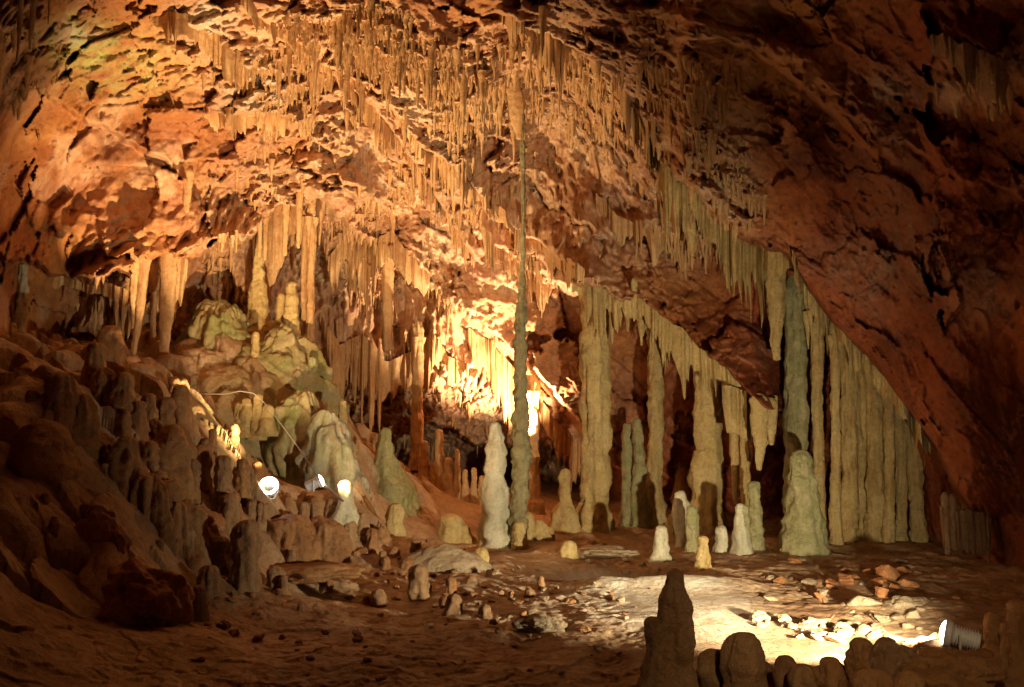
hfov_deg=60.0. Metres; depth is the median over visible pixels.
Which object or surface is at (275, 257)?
drapery
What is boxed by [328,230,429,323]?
drapery
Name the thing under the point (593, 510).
cave column
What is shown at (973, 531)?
drapery
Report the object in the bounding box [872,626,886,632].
boulder
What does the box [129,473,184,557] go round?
flowstone mound
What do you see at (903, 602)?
boulder
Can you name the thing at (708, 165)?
stalactite
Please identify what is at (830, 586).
boulder
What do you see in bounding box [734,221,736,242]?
stalactite
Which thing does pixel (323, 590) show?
boulder
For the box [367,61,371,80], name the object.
stalactite
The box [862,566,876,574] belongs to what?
boulder
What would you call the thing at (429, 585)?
stalagmite
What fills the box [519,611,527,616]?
boulder
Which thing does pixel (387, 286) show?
stalactite
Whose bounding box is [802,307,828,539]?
cave column
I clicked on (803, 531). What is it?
stalagmite
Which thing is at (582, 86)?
soda straws
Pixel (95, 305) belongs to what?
stalactite
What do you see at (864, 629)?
boulder
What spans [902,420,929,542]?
cave column
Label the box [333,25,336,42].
stalactite
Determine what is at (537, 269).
stalactite
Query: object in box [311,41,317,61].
stalactite
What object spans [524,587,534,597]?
stalagmite
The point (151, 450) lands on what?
stalagmite
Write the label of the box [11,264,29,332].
stalagmite
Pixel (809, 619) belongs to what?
boulder
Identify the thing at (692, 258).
stalactite
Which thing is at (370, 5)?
stalactite
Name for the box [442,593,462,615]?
stalagmite
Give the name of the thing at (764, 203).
stalactite
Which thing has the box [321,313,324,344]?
stalactite
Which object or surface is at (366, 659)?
boulder
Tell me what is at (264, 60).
stalactite
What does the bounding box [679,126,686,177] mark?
stalactite
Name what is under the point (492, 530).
stalagmite
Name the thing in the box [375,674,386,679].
boulder
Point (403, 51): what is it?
stalactite
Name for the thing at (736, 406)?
drapery
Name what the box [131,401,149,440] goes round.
stalagmite
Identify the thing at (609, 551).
boulder
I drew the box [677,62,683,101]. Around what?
stalactite
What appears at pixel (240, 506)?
stalagmite
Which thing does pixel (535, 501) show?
cave column
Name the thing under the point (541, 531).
stalagmite
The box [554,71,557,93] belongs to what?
stalactite
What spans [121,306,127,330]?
stalactite
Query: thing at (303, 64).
stalactite
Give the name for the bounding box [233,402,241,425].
stalagmite
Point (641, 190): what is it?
stalactite
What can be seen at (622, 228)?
drapery
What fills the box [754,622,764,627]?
boulder
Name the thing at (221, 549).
stalagmite
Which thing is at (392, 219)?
stalactite
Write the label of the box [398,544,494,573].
floor swelling
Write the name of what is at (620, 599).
boulder
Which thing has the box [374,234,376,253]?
stalactite
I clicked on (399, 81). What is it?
stalactite
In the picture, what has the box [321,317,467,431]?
drapery
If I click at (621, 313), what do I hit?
stalactite
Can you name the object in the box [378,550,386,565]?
stalagmite
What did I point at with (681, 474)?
cave column
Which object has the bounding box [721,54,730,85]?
stalactite
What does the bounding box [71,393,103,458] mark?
stalagmite
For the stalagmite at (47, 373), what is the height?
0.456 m
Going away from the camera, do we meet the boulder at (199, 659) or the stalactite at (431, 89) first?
the boulder at (199, 659)
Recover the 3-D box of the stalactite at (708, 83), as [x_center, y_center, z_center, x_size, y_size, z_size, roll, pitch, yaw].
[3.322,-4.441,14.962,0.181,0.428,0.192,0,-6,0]
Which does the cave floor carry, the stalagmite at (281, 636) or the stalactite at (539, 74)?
the stalagmite at (281, 636)
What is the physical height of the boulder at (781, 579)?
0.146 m
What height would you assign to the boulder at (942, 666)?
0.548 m
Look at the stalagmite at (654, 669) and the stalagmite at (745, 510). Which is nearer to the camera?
the stalagmite at (654, 669)
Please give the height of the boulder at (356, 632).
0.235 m
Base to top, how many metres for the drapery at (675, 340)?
4.174 m
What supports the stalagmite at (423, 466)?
on the cave floor
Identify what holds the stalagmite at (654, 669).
on the cave floor
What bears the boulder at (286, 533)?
on the cave floor
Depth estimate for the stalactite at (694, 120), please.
15.10 m
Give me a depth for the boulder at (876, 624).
11.59 m
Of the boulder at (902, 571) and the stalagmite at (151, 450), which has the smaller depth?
the stalagmite at (151, 450)
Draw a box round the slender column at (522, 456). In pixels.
[507,103,533,544]
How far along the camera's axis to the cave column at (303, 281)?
22.42 m
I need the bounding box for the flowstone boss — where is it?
[294,409,370,495]
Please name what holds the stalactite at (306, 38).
hanging from the cave wall
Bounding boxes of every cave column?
[300,204,307,335]
[304,206,318,340]
[407,321,425,469]
[527,375,546,514]
[576,293,615,532]
[646,333,667,524]
[670,434,691,504]
[687,371,728,534]
[740,436,750,505]
[781,276,809,515]
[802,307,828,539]
[827,321,844,544]
[840,354,859,542]
[857,424,866,540]
[863,369,884,543]
[880,389,896,543]
[895,407,908,541]
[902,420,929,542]
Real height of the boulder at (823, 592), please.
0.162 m
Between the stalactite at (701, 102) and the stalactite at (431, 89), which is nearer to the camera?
the stalactite at (701, 102)
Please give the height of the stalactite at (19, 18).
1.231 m
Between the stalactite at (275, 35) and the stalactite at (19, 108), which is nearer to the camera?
the stalactite at (19, 108)
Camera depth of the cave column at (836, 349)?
19.32 m
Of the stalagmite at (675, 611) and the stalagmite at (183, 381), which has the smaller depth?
the stalagmite at (675, 611)
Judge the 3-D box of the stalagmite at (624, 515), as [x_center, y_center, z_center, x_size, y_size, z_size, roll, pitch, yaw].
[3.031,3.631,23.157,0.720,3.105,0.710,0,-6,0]
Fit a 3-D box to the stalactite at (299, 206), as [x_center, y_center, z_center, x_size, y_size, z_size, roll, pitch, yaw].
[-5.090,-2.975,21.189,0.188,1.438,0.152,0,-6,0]
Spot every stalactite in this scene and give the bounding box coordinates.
[0,51,7,80]
[11,28,16,52]
[15,0,23,62]
[16,98,23,120]
[23,54,33,88]
[28,0,36,50]
[47,0,50,24]
[92,294,99,332]
[113,278,120,323]
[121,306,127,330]
[124,275,129,306]
[129,254,139,328]
[131,257,151,354]
[149,291,157,345]
[158,253,177,355]
[172,300,177,325]
[181,168,193,212]
[229,242,233,271]
[246,83,251,109]
[251,60,258,87]
[257,208,262,256]
[262,55,267,81]
[263,88,269,118]
[263,217,268,259]
[268,216,272,273]
[270,25,277,44]
[276,60,282,106]
[282,189,289,255]
[283,49,286,79]
[286,42,292,79]
[287,66,292,93]
[289,234,294,269]
[293,19,300,38]
[295,192,302,248]
[301,57,306,74]
[304,23,310,46]
[308,72,313,107]
[308,110,313,150]
[308,199,315,210]
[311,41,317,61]
[312,95,314,116]
[316,73,320,101]
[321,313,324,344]
[325,67,332,90]
[330,27,334,50]
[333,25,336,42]
[334,50,338,71]
[336,17,338,54]
[337,20,342,67]
[341,10,348,35]
[343,29,350,57]
[344,57,350,106]
[347,10,352,36]
[348,45,352,66]
[354,269,355,291]
[355,0,360,39]
[355,38,359,56]
[360,78,365,122]
[364,22,368,48]
[366,14,373,46]
[367,0,375,29]
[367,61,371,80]
[368,41,374,63]
[368,54,371,81]
[373,41,379,70]
[374,69,377,84]
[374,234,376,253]
[378,55,382,72]
[380,67,384,102]
[381,258,394,351]
[384,71,388,100]
[385,80,391,117]
[387,20,391,57]
[389,51,393,74]
[390,213,395,241]
[391,36,395,61]
[392,14,398,34]
[392,74,394,87]
[394,61,396,79]
[397,56,401,99]
[401,41,405,59]
[401,115,408,153]
[403,65,406,94]
[412,59,418,81]
[415,68,420,109]
[425,66,429,109]
[427,40,435,87]
[429,73,433,107]
[432,105,436,134]
[433,75,438,101]
[439,95,443,114]
[442,161,446,191]
[452,95,456,128]
[454,93,459,106]
[455,106,459,130]
[460,69,466,133]
[464,114,468,133]
[465,76,468,119]
[467,190,471,213]
[473,100,476,132]
[474,76,478,101]
[475,39,480,73]
[477,70,486,107]
[480,107,483,122]
[484,72,488,101]
[492,87,497,110]
[497,102,503,136]
[499,55,504,72]
[501,84,505,102]
[506,77,524,139]
[508,37,515,66]
[508,46,512,71]
[509,179,513,203]
[511,128,514,164]
[519,33,524,46]
[528,42,531,75]
[530,72,532,91]
[532,79,534,101]
[534,261,539,293]
[537,68,541,96]
[538,5,547,56]
[547,67,550,90]
[547,151,552,167]
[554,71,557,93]
[557,76,562,114]
[564,56,568,81]
[583,90,587,114]
[598,79,602,94]
[605,107,611,131]
[608,311,614,343]
[619,307,622,326]
[625,316,629,331]
[630,278,637,320]
[636,316,644,345]
[639,183,643,197]
[645,87,651,111]
[645,323,650,339]
[646,60,651,91]
[648,60,654,88]
[650,113,655,156]
[655,18,663,39]
[659,192,663,232]
[667,98,672,143]
[677,51,686,86]
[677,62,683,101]
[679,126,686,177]
[680,97,686,123]
[685,87,692,121]
[686,152,692,175]
[686,217,698,255]
[686,234,689,261]
[687,186,694,207]
[688,211,692,229]
[689,80,695,110]
[690,139,695,167]
[690,256,693,269]
[692,109,698,136]
[699,92,702,120]
[704,145,712,176]
[704,252,707,273]
[705,129,712,158]
[706,67,713,91]
[711,134,717,166]
[715,87,722,119]
[717,199,723,226]
[720,161,724,184]
[720,167,727,193]
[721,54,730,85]
[721,82,727,123]
[729,433,739,500]
[730,261,731,285]
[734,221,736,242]
[749,393,768,470]
[753,197,757,217]
[758,243,786,360]
[762,201,766,224]
[767,398,777,444]
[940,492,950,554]
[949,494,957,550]
[955,495,964,551]
[960,500,970,552]
[993,52,1004,114]
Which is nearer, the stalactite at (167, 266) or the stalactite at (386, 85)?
the stalactite at (386, 85)
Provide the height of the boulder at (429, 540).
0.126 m
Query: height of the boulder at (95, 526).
0.930 m
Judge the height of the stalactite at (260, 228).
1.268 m
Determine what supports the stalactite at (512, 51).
hanging from the cave wall
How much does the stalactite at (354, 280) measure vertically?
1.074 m
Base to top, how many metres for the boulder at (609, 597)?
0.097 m
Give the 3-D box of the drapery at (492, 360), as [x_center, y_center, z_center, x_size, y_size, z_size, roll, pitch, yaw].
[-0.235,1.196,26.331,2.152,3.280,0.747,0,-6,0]
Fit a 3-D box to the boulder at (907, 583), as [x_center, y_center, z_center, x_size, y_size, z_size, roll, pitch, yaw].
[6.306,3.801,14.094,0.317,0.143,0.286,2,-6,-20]
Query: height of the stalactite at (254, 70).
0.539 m
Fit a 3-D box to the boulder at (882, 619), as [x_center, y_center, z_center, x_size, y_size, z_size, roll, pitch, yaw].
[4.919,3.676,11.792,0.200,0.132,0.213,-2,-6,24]
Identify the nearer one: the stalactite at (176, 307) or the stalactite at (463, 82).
the stalactite at (463, 82)
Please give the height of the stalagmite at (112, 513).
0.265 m
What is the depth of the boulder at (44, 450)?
11.67 m
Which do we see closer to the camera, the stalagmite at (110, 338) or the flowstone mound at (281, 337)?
the stalagmite at (110, 338)
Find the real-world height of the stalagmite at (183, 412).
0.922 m
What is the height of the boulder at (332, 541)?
1.249 m
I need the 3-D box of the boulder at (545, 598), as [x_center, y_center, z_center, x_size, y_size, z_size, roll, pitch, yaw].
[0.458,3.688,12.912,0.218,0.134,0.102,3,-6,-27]
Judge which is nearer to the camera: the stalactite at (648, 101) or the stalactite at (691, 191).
the stalactite at (691, 191)
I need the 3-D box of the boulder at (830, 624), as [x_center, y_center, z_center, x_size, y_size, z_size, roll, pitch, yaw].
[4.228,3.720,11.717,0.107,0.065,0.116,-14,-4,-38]
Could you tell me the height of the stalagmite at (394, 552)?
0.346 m
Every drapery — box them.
[52,276,129,316]
[112,257,187,340]
[150,6,250,90]
[203,106,288,139]
[240,0,474,270]
[252,199,324,286]
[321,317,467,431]
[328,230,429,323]
[390,109,584,290]
[468,328,513,434]
[480,225,551,316]
[499,15,680,237]
[539,403,580,492]
[571,283,749,445]
[596,194,689,279]
[640,117,789,328]
[722,385,777,444]
[792,250,930,465]
[840,347,906,469]
[929,33,1008,104]
[940,505,990,562]
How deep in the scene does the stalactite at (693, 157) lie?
15.37 m
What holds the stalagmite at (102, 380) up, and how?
on the cave floor
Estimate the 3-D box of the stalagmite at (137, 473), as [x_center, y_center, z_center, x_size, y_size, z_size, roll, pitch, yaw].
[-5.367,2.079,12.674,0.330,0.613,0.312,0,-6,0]
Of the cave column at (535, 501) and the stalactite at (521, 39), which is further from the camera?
the cave column at (535, 501)
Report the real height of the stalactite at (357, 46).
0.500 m
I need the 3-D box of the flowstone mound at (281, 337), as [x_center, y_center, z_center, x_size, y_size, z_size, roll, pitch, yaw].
[-5.527,0.726,21.186,2.667,2.434,2.093,0,-6,0]
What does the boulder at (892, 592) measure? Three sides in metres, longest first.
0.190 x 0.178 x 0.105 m
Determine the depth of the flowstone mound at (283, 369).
20.53 m
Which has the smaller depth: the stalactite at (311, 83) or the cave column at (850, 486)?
the stalactite at (311, 83)
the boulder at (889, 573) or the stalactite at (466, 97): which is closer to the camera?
the boulder at (889, 573)
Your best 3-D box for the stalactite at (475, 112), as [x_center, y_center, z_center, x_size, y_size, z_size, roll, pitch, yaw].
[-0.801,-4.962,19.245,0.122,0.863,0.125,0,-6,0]
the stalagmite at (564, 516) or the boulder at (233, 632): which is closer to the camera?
the boulder at (233, 632)
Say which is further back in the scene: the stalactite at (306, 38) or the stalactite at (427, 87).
the stalactite at (427, 87)
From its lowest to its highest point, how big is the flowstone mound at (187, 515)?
1.699 m
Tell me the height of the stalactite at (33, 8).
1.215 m
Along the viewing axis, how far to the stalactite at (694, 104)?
15.03 m
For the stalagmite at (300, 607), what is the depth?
12.20 m
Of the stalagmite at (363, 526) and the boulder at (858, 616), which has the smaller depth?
the boulder at (858, 616)
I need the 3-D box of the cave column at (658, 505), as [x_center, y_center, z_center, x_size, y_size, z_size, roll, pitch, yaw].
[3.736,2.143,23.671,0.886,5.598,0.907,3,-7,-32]
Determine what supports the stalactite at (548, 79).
hanging from the cave wall
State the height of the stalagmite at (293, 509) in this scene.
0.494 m
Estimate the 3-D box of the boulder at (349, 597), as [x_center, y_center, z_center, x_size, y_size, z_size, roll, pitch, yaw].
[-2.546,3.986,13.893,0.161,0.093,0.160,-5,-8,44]
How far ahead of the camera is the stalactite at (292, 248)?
23.45 m
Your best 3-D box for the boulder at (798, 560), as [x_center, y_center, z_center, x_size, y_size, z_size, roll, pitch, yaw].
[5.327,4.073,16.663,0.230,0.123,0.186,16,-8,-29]
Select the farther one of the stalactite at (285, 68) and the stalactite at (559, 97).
the stalactite at (559, 97)
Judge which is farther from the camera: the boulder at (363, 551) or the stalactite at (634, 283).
the stalactite at (634, 283)
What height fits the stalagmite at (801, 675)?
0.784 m
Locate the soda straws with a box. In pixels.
[0,0,1012,468]
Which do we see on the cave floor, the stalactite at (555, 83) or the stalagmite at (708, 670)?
the stalagmite at (708, 670)
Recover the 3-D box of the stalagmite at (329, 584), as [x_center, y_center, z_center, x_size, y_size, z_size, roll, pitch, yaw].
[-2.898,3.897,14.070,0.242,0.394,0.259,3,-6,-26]
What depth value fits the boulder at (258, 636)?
10.59 m
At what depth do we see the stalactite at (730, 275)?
20.91 m
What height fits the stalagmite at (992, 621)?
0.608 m
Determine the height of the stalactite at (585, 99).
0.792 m
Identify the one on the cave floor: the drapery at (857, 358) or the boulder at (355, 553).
the boulder at (355, 553)
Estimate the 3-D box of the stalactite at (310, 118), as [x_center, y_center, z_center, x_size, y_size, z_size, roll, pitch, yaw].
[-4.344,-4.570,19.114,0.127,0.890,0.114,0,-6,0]
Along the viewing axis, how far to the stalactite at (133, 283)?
18.48 m
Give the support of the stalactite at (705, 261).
hanging from the cave wall
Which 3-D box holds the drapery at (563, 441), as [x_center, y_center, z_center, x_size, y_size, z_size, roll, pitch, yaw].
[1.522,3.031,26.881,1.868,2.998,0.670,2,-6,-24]
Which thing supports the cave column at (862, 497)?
on the cave floor
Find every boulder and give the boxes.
[7,419,81,489]
[74,510,123,545]
[96,556,194,626]
[197,657,204,661]
[200,507,226,530]
[216,620,231,629]
[226,597,236,601]
[228,629,239,636]
[248,592,257,597]
[252,633,264,640]
[275,588,284,595]
[277,561,365,583]
[306,655,314,659]
[320,587,327,592]
[321,627,329,634]
[344,594,353,599]
[351,550,360,556]
[352,625,361,635]
[352,635,363,641]
[358,548,367,554]
[362,656,371,661]
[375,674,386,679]
[391,596,400,599]
[422,622,434,627]
[425,538,433,542]
[461,590,468,595]
[469,591,477,596]
[494,628,501,633]
[509,641,520,646]
[511,612,567,633]
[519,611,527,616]
[541,593,548,601]
[549,585,560,593]
[562,598,575,603]
[577,545,639,557]
[577,625,590,632]
[605,594,613,599]
[616,596,624,601]
[748,610,770,621]
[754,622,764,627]
[763,594,777,600]
[766,575,774,579]
[773,576,786,583]
[774,613,791,623]
[787,622,797,628]
[788,558,801,563]
[794,634,804,638]
[797,623,815,629]
[801,578,815,585]
[801,616,820,627]
[810,633,827,640]
[814,592,827,600]
[817,589,827,595]
[818,617,831,624]
[824,578,835,584]
[824,635,849,643]
[826,583,836,588]
[826,622,834,626]
[833,622,854,630]
[833,628,851,637]
[838,572,853,584]
[847,596,882,606]
[847,619,859,628]
[853,613,867,618]
[856,624,872,634]
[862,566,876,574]
[865,581,872,587]
[866,631,881,638]
[869,613,878,621]
[870,577,884,589]
[871,622,882,627]
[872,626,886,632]
[872,637,914,677]
[874,613,889,623]
[875,565,900,580]
[875,586,888,597]
[884,595,929,609]
[884,634,909,640]
[887,581,900,590]
[888,589,898,594]
[891,613,904,618]
[895,559,907,562]
[895,566,911,575]
[897,579,919,587]
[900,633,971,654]
[900,646,1008,686]
[902,564,914,568]
[902,623,914,628]
[906,610,919,618]
[951,595,960,599]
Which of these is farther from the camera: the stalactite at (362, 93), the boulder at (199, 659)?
the stalactite at (362, 93)
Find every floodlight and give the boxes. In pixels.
[259,477,278,498]
[304,474,323,491]
[939,618,980,650]
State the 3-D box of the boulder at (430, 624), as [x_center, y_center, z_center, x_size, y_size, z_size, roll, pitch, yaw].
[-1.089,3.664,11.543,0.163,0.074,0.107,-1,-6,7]
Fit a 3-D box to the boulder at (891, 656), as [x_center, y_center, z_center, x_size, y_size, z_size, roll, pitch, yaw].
[3.748,3.131,8.748,0.387,0.458,0.380,2,-6,-17]
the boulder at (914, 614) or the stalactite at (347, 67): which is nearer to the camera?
the boulder at (914, 614)
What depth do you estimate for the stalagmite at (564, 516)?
21.94 m
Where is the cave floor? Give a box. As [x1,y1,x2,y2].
[0,332,1023,686]
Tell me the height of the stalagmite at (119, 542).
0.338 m
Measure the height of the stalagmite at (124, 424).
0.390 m
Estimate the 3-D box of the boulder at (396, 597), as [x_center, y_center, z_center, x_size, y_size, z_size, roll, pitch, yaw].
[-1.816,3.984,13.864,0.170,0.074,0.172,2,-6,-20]
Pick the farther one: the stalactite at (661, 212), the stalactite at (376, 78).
the stalactite at (661, 212)
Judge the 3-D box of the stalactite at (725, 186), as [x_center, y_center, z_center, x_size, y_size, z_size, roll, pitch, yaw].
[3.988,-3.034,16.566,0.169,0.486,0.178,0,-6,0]
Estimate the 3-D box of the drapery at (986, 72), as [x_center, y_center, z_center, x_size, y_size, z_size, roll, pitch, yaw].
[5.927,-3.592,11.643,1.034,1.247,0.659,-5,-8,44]
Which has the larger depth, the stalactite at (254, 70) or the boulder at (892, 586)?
the stalactite at (254, 70)
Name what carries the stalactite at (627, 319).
hanging from the cave wall
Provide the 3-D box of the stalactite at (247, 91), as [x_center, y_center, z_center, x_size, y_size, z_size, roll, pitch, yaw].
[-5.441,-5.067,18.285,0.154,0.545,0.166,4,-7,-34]
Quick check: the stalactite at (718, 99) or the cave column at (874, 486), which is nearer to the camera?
the stalactite at (718, 99)
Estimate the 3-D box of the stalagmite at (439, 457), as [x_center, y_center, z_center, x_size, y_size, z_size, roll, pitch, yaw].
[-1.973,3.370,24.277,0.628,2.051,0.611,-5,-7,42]
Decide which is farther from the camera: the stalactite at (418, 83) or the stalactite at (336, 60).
the stalactite at (418, 83)
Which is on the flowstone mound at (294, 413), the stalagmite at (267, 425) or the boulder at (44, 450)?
the stalagmite at (267, 425)
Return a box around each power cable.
[199,391,316,475]
[324,482,343,501]
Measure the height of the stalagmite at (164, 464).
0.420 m
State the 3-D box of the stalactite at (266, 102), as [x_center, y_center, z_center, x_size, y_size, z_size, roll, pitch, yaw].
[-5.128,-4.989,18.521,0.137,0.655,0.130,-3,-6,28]
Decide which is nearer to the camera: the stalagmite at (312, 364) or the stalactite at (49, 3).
the stalactite at (49, 3)
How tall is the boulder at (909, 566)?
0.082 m
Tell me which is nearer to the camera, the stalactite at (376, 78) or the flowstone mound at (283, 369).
the stalactite at (376, 78)
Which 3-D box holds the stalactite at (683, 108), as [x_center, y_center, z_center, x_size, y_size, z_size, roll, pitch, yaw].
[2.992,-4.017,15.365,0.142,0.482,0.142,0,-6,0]
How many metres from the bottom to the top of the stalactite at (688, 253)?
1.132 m
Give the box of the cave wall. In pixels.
[0,0,1023,571]
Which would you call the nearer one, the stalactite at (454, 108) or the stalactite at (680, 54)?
the stalactite at (680, 54)
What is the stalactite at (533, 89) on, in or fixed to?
hanging from the cave wall
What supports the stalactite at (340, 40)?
hanging from the cave wall
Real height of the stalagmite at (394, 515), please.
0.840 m
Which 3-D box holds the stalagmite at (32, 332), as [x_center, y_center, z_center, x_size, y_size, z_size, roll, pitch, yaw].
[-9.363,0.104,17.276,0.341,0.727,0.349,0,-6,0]
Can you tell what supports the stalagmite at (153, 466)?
on the cave floor
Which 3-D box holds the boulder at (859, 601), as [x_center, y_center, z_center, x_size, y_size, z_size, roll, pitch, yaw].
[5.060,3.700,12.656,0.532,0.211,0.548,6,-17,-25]
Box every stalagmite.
[10,322,16,334]
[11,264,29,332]
[25,389,40,401]
[29,330,35,337]
[41,371,80,432]
[41,492,51,504]
[43,371,51,388]
[48,516,60,536]
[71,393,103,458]
[78,342,107,388]
[80,503,89,517]
[90,367,115,405]
[95,325,128,374]
[100,443,111,463]
[100,463,108,477]
[106,435,149,499]
[107,372,134,413]
[107,510,116,519]
[113,532,125,553]
[115,410,131,436]
[129,468,147,487]
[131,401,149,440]
[140,393,158,439]
[141,440,160,461]
[147,460,159,472]
[151,424,201,498]
[154,470,168,480]
[156,396,176,425]
[157,419,162,431]
[157,539,164,551]
[158,443,169,470]
[168,376,179,394]
[170,385,195,439]
[179,377,189,388]
[188,459,201,504]
[192,585,209,620]
[196,445,212,493]
[196,565,221,598]
[198,438,215,486]
[209,429,217,456]
[210,524,220,536]
[210,536,232,575]
[212,455,232,511]
[217,493,240,537]
[228,519,263,592]
[229,423,239,447]
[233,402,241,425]
[233,491,242,520]
[234,458,250,497]
[239,398,251,437]
[244,499,257,520]
[246,394,267,439]
[246,466,255,494]
[247,237,272,338]
[250,331,259,356]
[252,461,265,482]
[252,474,259,494]
[255,404,277,435]
[256,502,270,531]
[266,565,285,589]
[273,293,284,327]
[277,575,291,594]
[278,634,285,639]
[283,281,300,333]
[284,495,291,513]
[286,550,296,563]
[289,499,297,513]
[292,370,302,389]
[297,603,304,612]
[298,502,309,518]
[303,492,313,501]
[305,496,324,518]
[307,356,317,373]
[323,499,336,517]
[325,579,333,592]
[330,480,359,537]
[338,401,356,457]
[344,521,356,545]
[357,512,369,540]
[361,593,370,605]
[364,528,379,554]
[369,589,386,607]
[374,427,407,497]
[377,526,390,542]
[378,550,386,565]
[380,556,390,571]
[385,503,406,536]
[387,546,400,557]
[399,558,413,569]
[406,564,429,600]
[409,539,421,552]
[418,440,428,479]
[427,582,431,592]
[429,461,435,484]
[433,429,444,490]
[437,513,463,543]
[438,596,446,607]
[442,457,456,496]
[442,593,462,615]
[444,576,456,593]
[453,449,461,497]
[461,469,469,501]
[461,524,477,543]
[466,575,478,585]
[469,468,477,503]
[475,547,488,562]
[476,422,510,550]
[476,604,492,618]
[477,476,483,505]
[485,569,492,576]
[489,618,497,624]
[498,590,503,595]
[508,591,514,600]
[511,521,530,550]
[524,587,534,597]
[525,511,534,542]
[533,520,553,541]
[537,576,544,589]
[548,527,556,541]
[549,469,581,533]
[560,540,579,558]
[617,423,632,526]
[629,418,652,528]
[636,616,675,686]
[648,525,672,562]
[657,568,698,686]
[665,514,675,540]
[671,490,689,546]
[684,506,698,552]
[694,535,711,570]
[696,648,722,686]
[711,525,730,553]
[720,632,768,686]
[729,503,753,555]
[742,505,752,553]
[747,481,764,550]
[772,655,795,686]
[777,450,830,555]
[787,663,818,686]
[817,656,847,686]
[843,637,873,686]
[850,668,893,686]
[893,670,926,686]
[976,648,993,655]
[982,612,1002,656]
[997,622,1009,668]
[1004,599,1023,677]
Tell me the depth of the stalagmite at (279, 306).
21.68 m
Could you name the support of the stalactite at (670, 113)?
hanging from the cave wall
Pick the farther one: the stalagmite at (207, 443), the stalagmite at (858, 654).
the stalagmite at (207, 443)
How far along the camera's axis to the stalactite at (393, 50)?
16.63 m
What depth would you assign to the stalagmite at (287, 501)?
16.17 m
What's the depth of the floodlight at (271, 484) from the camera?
15.50 m
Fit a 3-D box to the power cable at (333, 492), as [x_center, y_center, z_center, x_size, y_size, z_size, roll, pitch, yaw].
[-3.242,2.680,16.070,0.543,0.353,0.047,-4,-7,35]
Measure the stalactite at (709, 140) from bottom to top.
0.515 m
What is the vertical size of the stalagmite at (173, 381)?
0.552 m
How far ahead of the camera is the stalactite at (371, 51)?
16.62 m
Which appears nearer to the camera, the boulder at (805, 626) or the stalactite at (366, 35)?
the boulder at (805, 626)
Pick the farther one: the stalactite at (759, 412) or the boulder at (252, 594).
the stalactite at (759, 412)
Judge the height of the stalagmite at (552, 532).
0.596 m
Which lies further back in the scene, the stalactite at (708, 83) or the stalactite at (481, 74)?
the stalactite at (481, 74)
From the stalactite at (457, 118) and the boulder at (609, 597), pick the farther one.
the stalactite at (457, 118)
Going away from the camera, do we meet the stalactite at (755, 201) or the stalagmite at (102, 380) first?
the stalagmite at (102, 380)
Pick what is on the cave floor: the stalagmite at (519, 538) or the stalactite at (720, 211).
the stalagmite at (519, 538)
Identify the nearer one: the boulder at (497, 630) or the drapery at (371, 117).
the boulder at (497, 630)
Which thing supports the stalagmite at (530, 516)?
on the cave floor
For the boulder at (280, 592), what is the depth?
12.81 m
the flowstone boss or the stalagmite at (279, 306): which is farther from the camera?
the stalagmite at (279, 306)
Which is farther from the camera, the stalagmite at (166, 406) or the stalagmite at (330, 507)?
the stalagmite at (330, 507)
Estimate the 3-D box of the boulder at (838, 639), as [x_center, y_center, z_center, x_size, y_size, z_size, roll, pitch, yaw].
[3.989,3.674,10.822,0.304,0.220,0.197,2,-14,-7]
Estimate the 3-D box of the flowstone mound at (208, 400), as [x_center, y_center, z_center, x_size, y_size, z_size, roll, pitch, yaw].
[-6.520,1.680,18.517,1.128,1.334,0.907,0,-6,0]
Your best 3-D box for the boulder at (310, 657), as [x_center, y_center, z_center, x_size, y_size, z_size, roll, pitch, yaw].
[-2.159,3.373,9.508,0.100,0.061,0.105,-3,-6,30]
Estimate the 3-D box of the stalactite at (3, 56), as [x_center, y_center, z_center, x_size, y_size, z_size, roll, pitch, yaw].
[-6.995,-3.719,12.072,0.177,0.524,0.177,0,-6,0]
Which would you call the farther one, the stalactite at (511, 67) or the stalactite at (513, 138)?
the stalactite at (513, 138)
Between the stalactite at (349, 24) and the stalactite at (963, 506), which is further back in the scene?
the stalactite at (963, 506)
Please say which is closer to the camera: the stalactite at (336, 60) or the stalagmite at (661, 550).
the stalactite at (336, 60)
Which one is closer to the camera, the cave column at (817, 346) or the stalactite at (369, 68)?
the stalactite at (369, 68)
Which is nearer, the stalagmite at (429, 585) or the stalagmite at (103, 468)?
the stalagmite at (103, 468)
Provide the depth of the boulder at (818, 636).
10.95 m
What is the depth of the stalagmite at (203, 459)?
14.15 m
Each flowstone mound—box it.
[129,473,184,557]
[170,499,217,570]
[173,298,251,350]
[200,392,218,415]
[233,339,348,415]
[260,390,319,485]
[261,323,333,382]
[379,465,423,518]
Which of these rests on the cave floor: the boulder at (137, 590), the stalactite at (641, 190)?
the boulder at (137, 590)
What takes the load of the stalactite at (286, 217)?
hanging from the cave wall
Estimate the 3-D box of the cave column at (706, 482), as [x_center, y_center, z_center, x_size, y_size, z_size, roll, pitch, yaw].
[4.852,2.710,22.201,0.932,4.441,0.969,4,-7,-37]
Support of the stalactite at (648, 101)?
hanging from the cave wall
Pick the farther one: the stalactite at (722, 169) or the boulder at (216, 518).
the stalactite at (722, 169)
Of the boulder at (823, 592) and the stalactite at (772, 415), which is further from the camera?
the stalactite at (772, 415)
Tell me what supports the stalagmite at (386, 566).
on the floor swelling

